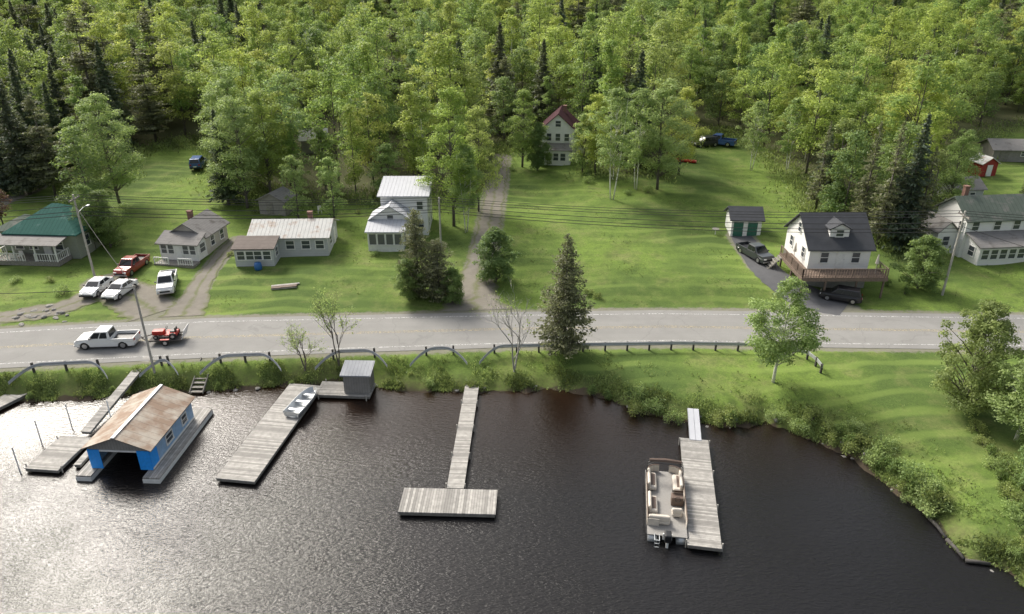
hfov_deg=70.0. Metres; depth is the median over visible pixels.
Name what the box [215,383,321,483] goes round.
wide dock
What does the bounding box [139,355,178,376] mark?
guardrail
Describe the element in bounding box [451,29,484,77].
deciduous tree
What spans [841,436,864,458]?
shrub
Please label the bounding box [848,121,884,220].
spruce tree
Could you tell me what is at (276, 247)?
window
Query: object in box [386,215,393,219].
window
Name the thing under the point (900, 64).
deciduous tree
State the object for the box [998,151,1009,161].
door
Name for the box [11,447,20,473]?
mooring pole
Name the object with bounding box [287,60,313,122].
spruce tree
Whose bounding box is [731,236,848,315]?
asphalt driveway
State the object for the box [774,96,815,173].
birch tree
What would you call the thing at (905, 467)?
shrub
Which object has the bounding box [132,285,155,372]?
utility pole
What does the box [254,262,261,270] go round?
barrel
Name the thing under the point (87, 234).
window
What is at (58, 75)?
deciduous tree
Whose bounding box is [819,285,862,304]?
black suv
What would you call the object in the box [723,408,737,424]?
shrub
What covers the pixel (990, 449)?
shrub
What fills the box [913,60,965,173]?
deciduous tree
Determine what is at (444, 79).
deciduous tree
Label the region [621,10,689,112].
deciduous tree
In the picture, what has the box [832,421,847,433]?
shrub
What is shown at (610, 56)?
deciduous tree
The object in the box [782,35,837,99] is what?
deciduous tree
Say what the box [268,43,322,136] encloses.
deciduous tree
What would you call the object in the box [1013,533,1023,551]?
shrub
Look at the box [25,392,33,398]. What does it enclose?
shrub
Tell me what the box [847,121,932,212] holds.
deciduous tree
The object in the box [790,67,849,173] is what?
deciduous tree
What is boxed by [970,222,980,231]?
window
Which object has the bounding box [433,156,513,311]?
gravel driveway
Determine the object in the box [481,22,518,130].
spruce tree
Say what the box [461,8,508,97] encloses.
deciduous tree
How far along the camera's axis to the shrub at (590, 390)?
62.19 m
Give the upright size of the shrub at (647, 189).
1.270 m
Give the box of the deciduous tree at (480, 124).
[461,104,503,211]
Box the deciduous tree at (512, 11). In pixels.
[502,7,524,87]
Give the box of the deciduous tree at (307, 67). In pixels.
[304,65,317,118]
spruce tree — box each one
[0,79,13,143]
[0,79,50,195]
[0,139,19,194]
[5,48,52,134]
[7,62,63,178]
[17,94,77,196]
[39,80,77,166]
[46,61,81,135]
[54,11,128,124]
[67,0,134,99]
[93,40,138,144]
[103,88,133,154]
[126,14,182,124]
[126,57,172,141]
[204,108,244,204]
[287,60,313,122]
[374,25,414,113]
[396,207,437,297]
[413,236,460,302]
[448,35,473,116]
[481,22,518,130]
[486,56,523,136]
[527,38,557,126]
[529,233,597,358]
[573,34,607,131]
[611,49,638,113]
[611,78,629,151]
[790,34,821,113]
[805,121,835,211]
[840,107,873,173]
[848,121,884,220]
[868,120,908,247]
[873,114,937,250]
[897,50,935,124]
[908,146,939,249]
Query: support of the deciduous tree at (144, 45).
on the ground
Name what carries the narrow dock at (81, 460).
on the water
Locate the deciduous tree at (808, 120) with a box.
[794,94,824,146]
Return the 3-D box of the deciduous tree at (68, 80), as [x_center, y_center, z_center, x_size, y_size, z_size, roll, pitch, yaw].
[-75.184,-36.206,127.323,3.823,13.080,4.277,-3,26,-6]
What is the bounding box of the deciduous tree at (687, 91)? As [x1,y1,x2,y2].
[661,86,710,174]
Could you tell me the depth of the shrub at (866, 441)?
54.48 m
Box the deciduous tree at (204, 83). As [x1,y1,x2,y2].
[183,54,237,121]
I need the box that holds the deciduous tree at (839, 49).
[812,34,867,105]
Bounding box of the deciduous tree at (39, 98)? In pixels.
[31,87,57,111]
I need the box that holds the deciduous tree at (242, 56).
[221,46,263,126]
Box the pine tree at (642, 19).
[623,15,660,83]
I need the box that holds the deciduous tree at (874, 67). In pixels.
[829,54,890,135]
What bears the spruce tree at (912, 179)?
on the ground
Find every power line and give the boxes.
[0,194,77,199]
[0,211,75,217]
[0,215,74,221]
[0,287,132,293]
[1,197,68,201]
[1,206,69,211]
[6,199,68,203]
[69,199,426,204]
[76,206,132,284]
[77,205,438,210]
[78,209,438,215]
[79,194,437,200]
[81,197,437,202]
[86,212,434,218]
[440,197,959,212]
[440,199,963,214]
[440,205,960,223]
[440,209,957,228]
[443,212,938,232]
[444,202,968,217]
[960,210,1023,215]
[962,226,1023,246]
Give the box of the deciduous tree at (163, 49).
[145,41,197,134]
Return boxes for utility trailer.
[141,324,188,345]
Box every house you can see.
[230,211,338,266]
[765,212,889,297]
[918,185,1023,264]
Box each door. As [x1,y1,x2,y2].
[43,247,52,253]
[173,245,183,259]
[266,203,273,214]
[333,226,335,242]
[732,222,743,235]
[747,222,757,235]
[834,251,845,267]
[953,238,962,255]
[985,165,992,175]
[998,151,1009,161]
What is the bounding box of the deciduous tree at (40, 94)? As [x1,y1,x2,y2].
[33,82,61,121]
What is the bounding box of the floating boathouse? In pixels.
[75,384,212,483]
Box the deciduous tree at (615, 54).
[598,41,629,74]
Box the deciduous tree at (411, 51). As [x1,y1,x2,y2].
[403,48,423,106]
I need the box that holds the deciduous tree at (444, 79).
[424,66,449,112]
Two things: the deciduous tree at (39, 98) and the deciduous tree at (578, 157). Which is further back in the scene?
the deciduous tree at (39, 98)
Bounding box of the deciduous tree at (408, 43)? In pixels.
[389,30,431,90]
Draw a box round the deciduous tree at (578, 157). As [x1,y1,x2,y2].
[568,113,594,172]
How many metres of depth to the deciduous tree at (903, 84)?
125.06 m
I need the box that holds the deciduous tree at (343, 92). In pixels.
[326,66,368,119]
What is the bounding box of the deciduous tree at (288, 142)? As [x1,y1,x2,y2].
[281,122,307,185]
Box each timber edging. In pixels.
[925,515,946,538]
[945,538,964,559]
[965,558,990,565]
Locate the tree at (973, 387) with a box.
[929,297,1023,417]
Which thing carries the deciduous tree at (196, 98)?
on the ground
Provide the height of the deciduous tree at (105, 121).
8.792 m
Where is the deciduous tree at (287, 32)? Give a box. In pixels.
[260,20,310,89]
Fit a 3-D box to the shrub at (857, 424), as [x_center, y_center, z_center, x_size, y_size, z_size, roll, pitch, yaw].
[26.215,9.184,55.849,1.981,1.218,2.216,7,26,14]
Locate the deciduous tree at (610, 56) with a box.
[588,39,626,142]
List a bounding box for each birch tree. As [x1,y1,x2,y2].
[9,83,43,132]
[198,58,247,168]
[216,87,255,151]
[257,90,295,185]
[415,43,446,95]
[440,144,485,232]
[478,46,498,94]
[501,13,530,95]
[583,87,649,199]
[620,88,669,189]
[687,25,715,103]
[736,101,774,170]
[743,276,830,382]
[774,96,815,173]
[793,57,838,161]
[906,110,951,190]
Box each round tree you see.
[471,226,523,283]
[888,234,949,292]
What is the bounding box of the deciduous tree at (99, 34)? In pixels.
[59,12,141,106]
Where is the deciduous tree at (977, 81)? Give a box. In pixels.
[943,54,992,123]
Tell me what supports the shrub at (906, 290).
on the ground
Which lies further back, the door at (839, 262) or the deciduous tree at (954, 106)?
the deciduous tree at (954, 106)
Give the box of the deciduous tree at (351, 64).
[329,45,388,158]
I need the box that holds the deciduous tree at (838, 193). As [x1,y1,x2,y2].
[816,181,853,211]
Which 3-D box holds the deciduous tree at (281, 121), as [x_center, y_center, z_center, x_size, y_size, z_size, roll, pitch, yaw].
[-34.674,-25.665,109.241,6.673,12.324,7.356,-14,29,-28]
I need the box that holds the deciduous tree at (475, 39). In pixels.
[452,27,489,97]
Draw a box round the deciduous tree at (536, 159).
[524,121,553,170]
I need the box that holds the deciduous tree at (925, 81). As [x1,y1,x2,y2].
[867,53,970,186]
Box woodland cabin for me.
[298,128,328,153]
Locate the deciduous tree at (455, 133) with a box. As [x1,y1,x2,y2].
[439,114,474,172]
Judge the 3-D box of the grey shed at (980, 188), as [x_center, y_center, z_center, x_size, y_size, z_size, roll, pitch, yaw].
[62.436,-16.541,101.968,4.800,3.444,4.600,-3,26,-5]
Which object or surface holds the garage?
on the ground
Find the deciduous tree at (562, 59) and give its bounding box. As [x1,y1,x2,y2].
[542,46,574,108]
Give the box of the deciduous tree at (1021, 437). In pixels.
[1002,388,1023,445]
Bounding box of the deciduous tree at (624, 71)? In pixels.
[614,60,634,97]
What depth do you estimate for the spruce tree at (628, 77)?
130.27 m
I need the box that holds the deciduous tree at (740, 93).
[725,68,759,130]
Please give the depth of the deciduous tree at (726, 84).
133.95 m
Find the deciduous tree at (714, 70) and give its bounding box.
[698,55,734,110]
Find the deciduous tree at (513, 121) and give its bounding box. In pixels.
[499,88,549,166]
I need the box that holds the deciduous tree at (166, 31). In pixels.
[138,12,197,118]
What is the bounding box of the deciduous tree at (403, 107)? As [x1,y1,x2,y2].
[387,79,428,140]
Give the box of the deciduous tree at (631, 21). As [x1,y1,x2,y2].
[603,6,664,97]
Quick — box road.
[0,310,1023,367]
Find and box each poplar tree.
[278,155,311,218]
[305,126,342,189]
[315,156,347,218]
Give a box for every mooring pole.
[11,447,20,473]
[34,420,42,445]
[65,404,72,428]
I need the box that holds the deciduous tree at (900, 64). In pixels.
[857,58,914,131]
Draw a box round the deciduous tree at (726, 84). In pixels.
[704,69,743,126]
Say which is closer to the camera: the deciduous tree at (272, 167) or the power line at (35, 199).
the power line at (35, 199)
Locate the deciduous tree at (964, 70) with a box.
[931,58,982,144]
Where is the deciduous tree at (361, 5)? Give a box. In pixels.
[335,1,397,82]
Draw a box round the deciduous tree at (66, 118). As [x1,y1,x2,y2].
[56,116,94,170]
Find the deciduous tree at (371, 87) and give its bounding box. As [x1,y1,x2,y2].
[355,69,400,172]
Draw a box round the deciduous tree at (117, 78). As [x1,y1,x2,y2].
[91,51,136,111]
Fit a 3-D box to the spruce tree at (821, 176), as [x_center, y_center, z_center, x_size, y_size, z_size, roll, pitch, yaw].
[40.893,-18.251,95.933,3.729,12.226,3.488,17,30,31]
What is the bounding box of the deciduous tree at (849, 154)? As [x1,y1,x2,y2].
[819,130,885,211]
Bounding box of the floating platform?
[24,436,90,472]
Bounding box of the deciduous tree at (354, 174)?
[336,104,369,197]
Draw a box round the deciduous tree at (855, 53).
[831,41,874,119]
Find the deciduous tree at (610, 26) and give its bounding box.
[593,11,640,113]
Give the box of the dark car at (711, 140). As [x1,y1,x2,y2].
[691,135,717,147]
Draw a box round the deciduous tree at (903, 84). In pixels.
[892,70,915,94]
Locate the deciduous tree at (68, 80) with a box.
[64,63,85,115]
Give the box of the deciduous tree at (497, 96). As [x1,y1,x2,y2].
[481,75,527,145]
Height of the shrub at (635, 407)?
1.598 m
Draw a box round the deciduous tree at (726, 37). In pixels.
[700,26,744,104]
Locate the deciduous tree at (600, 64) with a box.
[574,40,620,100]
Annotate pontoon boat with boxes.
[645,458,688,547]
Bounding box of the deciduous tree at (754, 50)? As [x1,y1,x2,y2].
[736,43,775,122]
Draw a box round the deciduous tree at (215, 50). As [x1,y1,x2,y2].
[182,30,243,131]
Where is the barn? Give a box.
[977,138,1023,161]
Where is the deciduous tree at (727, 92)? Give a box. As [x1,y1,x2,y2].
[714,72,740,119]
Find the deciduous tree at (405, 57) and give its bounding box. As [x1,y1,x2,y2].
[397,54,421,102]
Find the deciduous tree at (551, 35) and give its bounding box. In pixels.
[532,25,577,108]
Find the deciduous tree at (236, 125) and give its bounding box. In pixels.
[199,95,269,208]
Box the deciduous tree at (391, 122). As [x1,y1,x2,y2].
[379,85,401,133]
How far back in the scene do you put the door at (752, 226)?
89.29 m
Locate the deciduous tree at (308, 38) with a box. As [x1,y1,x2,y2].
[298,27,339,93]
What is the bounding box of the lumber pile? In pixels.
[271,282,299,289]
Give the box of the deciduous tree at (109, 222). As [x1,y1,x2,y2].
[79,189,129,247]
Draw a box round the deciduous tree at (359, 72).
[350,57,388,101]
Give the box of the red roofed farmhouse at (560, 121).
[541,105,587,165]
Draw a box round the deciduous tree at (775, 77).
[758,72,794,133]
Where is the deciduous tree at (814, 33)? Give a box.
[789,28,824,123]
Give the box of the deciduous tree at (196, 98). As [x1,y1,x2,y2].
[181,58,208,112]
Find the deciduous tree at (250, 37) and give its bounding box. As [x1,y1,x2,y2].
[244,26,264,74]
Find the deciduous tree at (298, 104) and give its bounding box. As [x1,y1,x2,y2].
[282,83,301,138]
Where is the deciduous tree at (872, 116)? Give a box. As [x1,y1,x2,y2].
[858,94,892,155]
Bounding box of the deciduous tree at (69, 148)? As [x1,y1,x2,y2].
[48,125,133,205]
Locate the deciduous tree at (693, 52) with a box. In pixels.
[674,39,716,115]
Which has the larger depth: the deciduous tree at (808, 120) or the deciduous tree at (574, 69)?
the deciduous tree at (574, 69)
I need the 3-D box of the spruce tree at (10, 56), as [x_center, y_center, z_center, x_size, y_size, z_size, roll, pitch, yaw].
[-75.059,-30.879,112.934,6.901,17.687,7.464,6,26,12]
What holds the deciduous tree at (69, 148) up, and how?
on the ground
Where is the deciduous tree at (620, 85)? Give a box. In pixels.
[598,65,626,141]
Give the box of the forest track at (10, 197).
[1,182,48,204]
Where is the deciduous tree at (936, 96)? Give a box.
[871,68,956,164]
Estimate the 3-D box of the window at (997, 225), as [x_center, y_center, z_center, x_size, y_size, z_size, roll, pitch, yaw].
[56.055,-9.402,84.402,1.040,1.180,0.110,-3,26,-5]
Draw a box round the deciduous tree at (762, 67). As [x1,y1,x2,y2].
[745,42,776,100]
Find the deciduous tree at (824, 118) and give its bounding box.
[799,85,844,150]
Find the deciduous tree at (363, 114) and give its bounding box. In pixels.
[353,97,373,144]
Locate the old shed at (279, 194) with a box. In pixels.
[255,186,298,215]
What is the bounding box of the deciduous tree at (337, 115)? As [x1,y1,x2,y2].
[330,76,342,130]
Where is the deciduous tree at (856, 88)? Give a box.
[834,75,868,151]
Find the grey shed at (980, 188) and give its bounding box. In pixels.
[934,176,987,199]
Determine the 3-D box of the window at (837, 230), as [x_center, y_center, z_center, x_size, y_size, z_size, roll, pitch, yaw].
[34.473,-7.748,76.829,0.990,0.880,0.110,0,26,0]
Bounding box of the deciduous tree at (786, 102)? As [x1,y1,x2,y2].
[776,89,809,144]
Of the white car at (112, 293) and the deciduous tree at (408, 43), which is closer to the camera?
the white car at (112, 293)
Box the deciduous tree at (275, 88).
[256,73,311,185]
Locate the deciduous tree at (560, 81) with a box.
[551,62,568,93]
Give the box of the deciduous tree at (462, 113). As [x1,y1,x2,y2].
[442,87,481,138]
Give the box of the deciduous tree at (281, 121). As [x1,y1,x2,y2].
[257,95,303,173]
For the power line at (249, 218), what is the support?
attached to the utility pole at (85, 242)
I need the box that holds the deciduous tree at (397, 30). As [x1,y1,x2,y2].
[376,20,416,85]
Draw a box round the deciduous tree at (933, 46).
[911,42,942,94]
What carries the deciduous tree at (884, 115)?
on the ground
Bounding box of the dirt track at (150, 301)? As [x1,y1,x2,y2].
[91,277,177,321]
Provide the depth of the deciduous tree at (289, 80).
115.68 m
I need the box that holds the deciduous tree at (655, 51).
[630,35,692,128]
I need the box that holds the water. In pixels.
[0,384,1023,613]
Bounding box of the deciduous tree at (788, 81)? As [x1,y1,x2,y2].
[766,63,811,139]
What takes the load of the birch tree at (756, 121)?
on the ground
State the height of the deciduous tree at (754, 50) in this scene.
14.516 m
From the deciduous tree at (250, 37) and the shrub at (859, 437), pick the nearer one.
the shrub at (859, 437)
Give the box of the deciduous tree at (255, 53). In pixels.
[241,48,286,86]
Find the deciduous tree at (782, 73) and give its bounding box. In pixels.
[739,41,804,147]
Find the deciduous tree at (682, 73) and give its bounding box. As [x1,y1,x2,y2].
[665,58,701,116]
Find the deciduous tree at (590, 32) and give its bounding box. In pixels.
[573,30,593,92]
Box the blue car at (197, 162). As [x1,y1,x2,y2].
[189,155,206,168]
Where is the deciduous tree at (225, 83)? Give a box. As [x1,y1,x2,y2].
[193,66,272,169]
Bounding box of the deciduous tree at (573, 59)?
[569,45,588,91]
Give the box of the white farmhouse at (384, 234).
[364,176,432,251]
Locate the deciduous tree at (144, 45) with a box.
[135,26,164,78]
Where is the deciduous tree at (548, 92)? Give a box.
[537,75,555,122]
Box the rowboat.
[283,386,316,417]
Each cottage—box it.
[0,203,112,266]
[153,209,229,268]
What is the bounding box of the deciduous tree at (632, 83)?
[619,81,642,145]
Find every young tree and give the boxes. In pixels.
[276,322,328,370]
[309,286,360,365]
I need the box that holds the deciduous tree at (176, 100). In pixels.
[165,78,189,121]
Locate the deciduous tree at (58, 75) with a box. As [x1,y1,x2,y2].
[48,70,78,115]
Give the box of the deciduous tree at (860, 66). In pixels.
[841,46,880,109]
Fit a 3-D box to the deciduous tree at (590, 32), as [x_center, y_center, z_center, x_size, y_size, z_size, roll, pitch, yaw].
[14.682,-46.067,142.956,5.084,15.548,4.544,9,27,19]
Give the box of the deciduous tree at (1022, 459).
[1014,446,1023,488]
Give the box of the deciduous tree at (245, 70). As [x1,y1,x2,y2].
[234,53,280,112]
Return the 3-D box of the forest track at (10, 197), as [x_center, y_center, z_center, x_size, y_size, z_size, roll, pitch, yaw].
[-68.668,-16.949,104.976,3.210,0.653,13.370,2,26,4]
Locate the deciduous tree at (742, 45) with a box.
[728,21,753,113]
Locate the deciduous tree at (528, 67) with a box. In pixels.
[508,45,540,115]
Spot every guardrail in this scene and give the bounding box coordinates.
[8,359,107,383]
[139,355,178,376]
[200,351,281,374]
[315,348,387,369]
[410,345,466,365]
[479,341,752,363]
[755,348,823,372]
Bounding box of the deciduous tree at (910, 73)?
[870,60,949,151]
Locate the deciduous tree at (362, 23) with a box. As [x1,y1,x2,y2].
[341,5,389,81]
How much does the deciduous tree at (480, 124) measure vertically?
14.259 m
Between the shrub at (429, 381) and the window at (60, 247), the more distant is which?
the window at (60, 247)
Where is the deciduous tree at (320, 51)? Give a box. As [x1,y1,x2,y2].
[302,45,343,127]
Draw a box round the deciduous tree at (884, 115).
[871,92,902,155]
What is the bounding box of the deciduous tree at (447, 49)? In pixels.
[419,34,481,152]
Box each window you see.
[15,246,24,249]
[55,242,64,250]
[85,232,91,244]
[160,245,167,253]
[164,428,174,445]
[166,245,174,254]
[180,411,188,426]
[181,246,189,254]
[188,246,196,255]
[199,240,206,253]
[209,234,215,246]
[219,228,224,239]
[235,251,245,260]
[244,251,254,260]
[253,251,262,259]
[262,251,271,259]
[275,245,278,256]
[285,240,295,249]
[300,240,310,249]
[314,240,324,248]
[368,233,376,244]
[376,233,385,244]
[385,233,393,244]
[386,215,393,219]
[393,233,402,244]
[416,201,423,209]
[546,133,551,140]
[553,153,558,160]
[555,120,560,126]
[555,133,560,140]
[560,153,565,160]
[564,133,569,141]
[789,233,793,246]
[797,220,801,233]
[800,245,805,258]
[818,252,829,262]
[835,229,844,236]
[850,252,861,262]
[941,236,950,245]
[958,220,964,231]
[966,244,975,257]
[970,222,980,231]
[979,249,990,259]
[988,249,999,259]
[992,222,1002,230]
[997,249,1008,259]
[1006,248,1017,258]
[1011,221,1021,229]
[1015,248,1023,258]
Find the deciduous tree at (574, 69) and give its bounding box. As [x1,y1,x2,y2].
[560,40,590,101]
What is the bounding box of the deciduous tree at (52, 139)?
[0,104,55,142]
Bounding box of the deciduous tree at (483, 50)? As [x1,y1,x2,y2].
[475,34,514,91]
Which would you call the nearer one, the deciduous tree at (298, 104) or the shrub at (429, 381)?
the shrub at (429, 381)
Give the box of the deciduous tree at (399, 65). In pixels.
[348,20,409,141]
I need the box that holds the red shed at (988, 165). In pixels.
[968,155,1000,176]
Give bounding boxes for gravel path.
[159,238,235,316]
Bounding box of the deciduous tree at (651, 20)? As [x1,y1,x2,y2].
[639,18,656,83]
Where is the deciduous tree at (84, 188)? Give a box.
[69,184,105,248]
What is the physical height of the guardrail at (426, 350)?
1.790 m
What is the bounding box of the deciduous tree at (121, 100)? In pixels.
[94,69,139,125]
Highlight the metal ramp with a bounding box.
[687,408,701,440]
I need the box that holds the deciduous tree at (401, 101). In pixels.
[393,92,422,127]
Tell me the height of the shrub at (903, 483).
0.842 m
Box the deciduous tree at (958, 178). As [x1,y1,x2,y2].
[937,129,983,199]
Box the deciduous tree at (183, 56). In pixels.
[167,46,217,135]
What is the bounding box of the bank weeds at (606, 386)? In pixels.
[0,348,1023,586]
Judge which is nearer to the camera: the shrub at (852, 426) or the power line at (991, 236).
the shrub at (852, 426)
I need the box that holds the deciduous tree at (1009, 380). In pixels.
[977,358,1023,440]
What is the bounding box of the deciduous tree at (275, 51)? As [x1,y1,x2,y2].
[264,43,305,92]
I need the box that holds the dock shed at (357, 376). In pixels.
[339,360,374,392]
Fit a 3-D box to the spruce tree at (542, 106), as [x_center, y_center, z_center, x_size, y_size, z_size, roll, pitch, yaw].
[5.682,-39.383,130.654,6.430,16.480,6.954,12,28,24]
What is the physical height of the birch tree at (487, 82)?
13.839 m
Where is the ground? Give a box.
[0,0,1023,584]
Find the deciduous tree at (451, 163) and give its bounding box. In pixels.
[414,85,479,226]
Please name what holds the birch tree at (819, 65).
on the ground
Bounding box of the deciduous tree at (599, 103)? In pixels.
[574,92,621,172]
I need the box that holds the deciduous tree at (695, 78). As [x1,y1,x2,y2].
[667,45,706,108]
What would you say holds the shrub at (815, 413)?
on the ground
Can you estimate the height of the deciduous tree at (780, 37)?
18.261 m
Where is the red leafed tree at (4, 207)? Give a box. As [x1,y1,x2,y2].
[0,189,12,224]
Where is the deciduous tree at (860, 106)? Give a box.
[823,91,886,178]
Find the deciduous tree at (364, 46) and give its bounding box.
[349,42,389,161]
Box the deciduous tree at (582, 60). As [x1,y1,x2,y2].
[568,50,588,112]
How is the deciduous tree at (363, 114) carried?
on the ground
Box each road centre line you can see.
[4,326,929,346]
[7,327,964,347]
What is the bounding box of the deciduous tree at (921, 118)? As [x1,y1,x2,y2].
[909,74,955,136]
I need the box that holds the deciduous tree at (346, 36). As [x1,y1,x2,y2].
[315,20,374,112]
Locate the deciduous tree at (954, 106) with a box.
[939,81,965,137]
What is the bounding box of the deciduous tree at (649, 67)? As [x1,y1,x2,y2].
[633,50,662,123]
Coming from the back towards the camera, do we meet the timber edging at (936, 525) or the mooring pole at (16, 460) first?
the mooring pole at (16, 460)
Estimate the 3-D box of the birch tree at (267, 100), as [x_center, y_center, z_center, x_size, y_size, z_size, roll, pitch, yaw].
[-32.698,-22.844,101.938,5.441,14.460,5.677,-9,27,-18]
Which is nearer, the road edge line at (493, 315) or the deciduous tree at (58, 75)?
the road edge line at (493, 315)
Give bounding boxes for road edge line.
[1,340,1019,363]
[2,313,1023,332]
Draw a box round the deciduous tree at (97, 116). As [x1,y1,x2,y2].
[62,91,146,202]
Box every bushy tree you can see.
[389,257,426,300]
[434,267,464,303]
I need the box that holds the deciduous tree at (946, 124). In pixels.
[904,99,956,150]
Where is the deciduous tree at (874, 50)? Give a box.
[838,46,893,121]
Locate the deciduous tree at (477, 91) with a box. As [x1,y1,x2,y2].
[466,86,487,132]
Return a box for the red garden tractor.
[152,326,179,339]
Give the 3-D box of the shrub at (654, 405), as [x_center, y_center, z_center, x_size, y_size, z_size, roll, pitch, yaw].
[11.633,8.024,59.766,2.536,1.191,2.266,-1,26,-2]
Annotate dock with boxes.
[0,393,26,409]
[74,450,88,467]
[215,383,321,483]
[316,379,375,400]
[398,385,497,517]
[678,437,723,551]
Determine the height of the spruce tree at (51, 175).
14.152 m
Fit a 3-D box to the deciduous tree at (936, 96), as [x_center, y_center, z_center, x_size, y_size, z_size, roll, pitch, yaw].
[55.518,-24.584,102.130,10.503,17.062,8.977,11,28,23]
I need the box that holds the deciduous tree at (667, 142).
[632,77,697,189]
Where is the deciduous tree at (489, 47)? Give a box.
[479,44,496,113]
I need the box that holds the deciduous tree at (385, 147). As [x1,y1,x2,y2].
[366,143,403,188]
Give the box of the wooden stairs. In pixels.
[189,357,214,393]
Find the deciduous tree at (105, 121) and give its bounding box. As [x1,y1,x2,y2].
[93,100,121,139]
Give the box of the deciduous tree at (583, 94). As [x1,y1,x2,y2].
[555,28,607,119]
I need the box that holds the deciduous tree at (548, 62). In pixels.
[530,37,570,90]
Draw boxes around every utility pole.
[68,194,95,276]
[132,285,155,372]
[438,197,441,245]
[941,211,970,295]
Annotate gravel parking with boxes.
[0,293,97,322]
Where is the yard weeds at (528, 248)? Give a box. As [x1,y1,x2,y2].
[2,172,1023,305]
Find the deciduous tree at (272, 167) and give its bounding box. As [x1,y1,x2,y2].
[225,88,291,191]
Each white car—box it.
[79,276,114,296]
[101,278,138,299]
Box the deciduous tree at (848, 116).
[831,111,866,158]
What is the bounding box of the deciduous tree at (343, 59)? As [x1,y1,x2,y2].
[333,50,361,79]
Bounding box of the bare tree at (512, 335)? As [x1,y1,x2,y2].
[477,280,537,371]
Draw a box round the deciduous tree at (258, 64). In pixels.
[244,59,281,142]
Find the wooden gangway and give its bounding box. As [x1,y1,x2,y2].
[80,356,152,433]
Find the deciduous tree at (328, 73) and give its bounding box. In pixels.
[313,51,338,99]
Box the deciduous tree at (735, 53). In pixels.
[726,43,745,103]
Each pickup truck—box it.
[74,325,141,349]
[113,254,149,276]
[154,269,177,294]
[713,133,736,146]
[736,241,774,263]
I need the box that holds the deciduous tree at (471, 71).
[440,61,493,143]
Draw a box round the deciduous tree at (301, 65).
[293,59,314,105]
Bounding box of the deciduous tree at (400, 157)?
[399,133,420,168]
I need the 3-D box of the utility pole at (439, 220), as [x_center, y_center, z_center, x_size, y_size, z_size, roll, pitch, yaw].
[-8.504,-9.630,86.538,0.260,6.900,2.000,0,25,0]
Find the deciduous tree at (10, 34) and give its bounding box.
[0,17,57,113]
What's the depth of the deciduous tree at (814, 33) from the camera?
124.08 m
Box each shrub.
[8,274,23,283]
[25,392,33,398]
[45,276,54,282]
[51,282,71,296]
[262,379,275,387]
[369,251,380,256]
[421,375,434,386]
[582,288,594,296]
[583,175,594,183]
[587,383,597,395]
[592,291,602,299]
[602,389,611,399]
[621,380,649,403]
[622,382,632,392]
[627,395,649,416]
[639,394,665,413]
[643,185,654,193]
[662,404,685,424]
[706,409,724,427]
[719,403,739,426]
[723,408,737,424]
[765,404,787,423]
[787,417,817,436]
[799,403,824,426]
[816,415,835,433]
[818,426,827,435]
[820,427,838,446]
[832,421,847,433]
[841,432,857,445]
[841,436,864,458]
[843,416,870,437]
[846,423,855,433]
[847,431,868,447]
[851,433,874,448]
[861,445,885,466]
[865,428,902,452]
[866,435,896,460]
[872,455,887,470]
[875,453,891,468]
[885,457,902,473]
[892,459,924,480]
[895,456,936,489]
[896,479,913,492]
[899,465,931,493]
[899,488,918,504]
[902,285,911,294]
[905,467,949,503]
[910,489,953,516]
[921,488,952,513]
[924,510,937,519]
[934,485,945,499]
[965,416,989,436]
[972,434,995,446]
[981,454,1007,470]
[984,443,997,455]
[992,448,1018,467]
[993,467,1007,480]
[995,452,1023,483]
[995,481,1011,492]
[997,483,1023,503]
[1000,497,1023,519]
[1006,507,1023,529]
[1006,545,1023,560]
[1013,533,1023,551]
[1014,476,1023,490]
[1016,525,1023,537]
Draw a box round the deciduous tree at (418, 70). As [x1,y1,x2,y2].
[402,31,482,157]
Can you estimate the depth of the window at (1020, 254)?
83.35 m
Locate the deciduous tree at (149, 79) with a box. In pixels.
[136,77,169,118]
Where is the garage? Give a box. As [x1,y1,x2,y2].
[724,206,764,235]
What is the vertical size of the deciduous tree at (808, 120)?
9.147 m
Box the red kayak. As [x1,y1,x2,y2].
[676,158,696,162]
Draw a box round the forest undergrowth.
[4,115,1023,266]
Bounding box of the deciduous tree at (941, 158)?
[916,149,955,212]
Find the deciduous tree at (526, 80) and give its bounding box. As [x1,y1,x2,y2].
[514,59,536,109]
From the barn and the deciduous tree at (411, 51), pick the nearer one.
the barn
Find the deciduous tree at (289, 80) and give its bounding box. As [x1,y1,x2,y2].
[273,69,312,155]
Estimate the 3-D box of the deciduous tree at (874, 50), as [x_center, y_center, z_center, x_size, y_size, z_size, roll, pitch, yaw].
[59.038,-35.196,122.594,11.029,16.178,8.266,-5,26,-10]
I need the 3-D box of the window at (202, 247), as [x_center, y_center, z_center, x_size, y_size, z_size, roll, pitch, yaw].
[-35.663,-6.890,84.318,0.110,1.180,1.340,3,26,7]
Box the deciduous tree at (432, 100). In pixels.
[415,67,451,134]
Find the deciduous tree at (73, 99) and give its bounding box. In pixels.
[65,75,105,160]
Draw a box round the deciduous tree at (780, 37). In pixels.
[757,26,796,130]

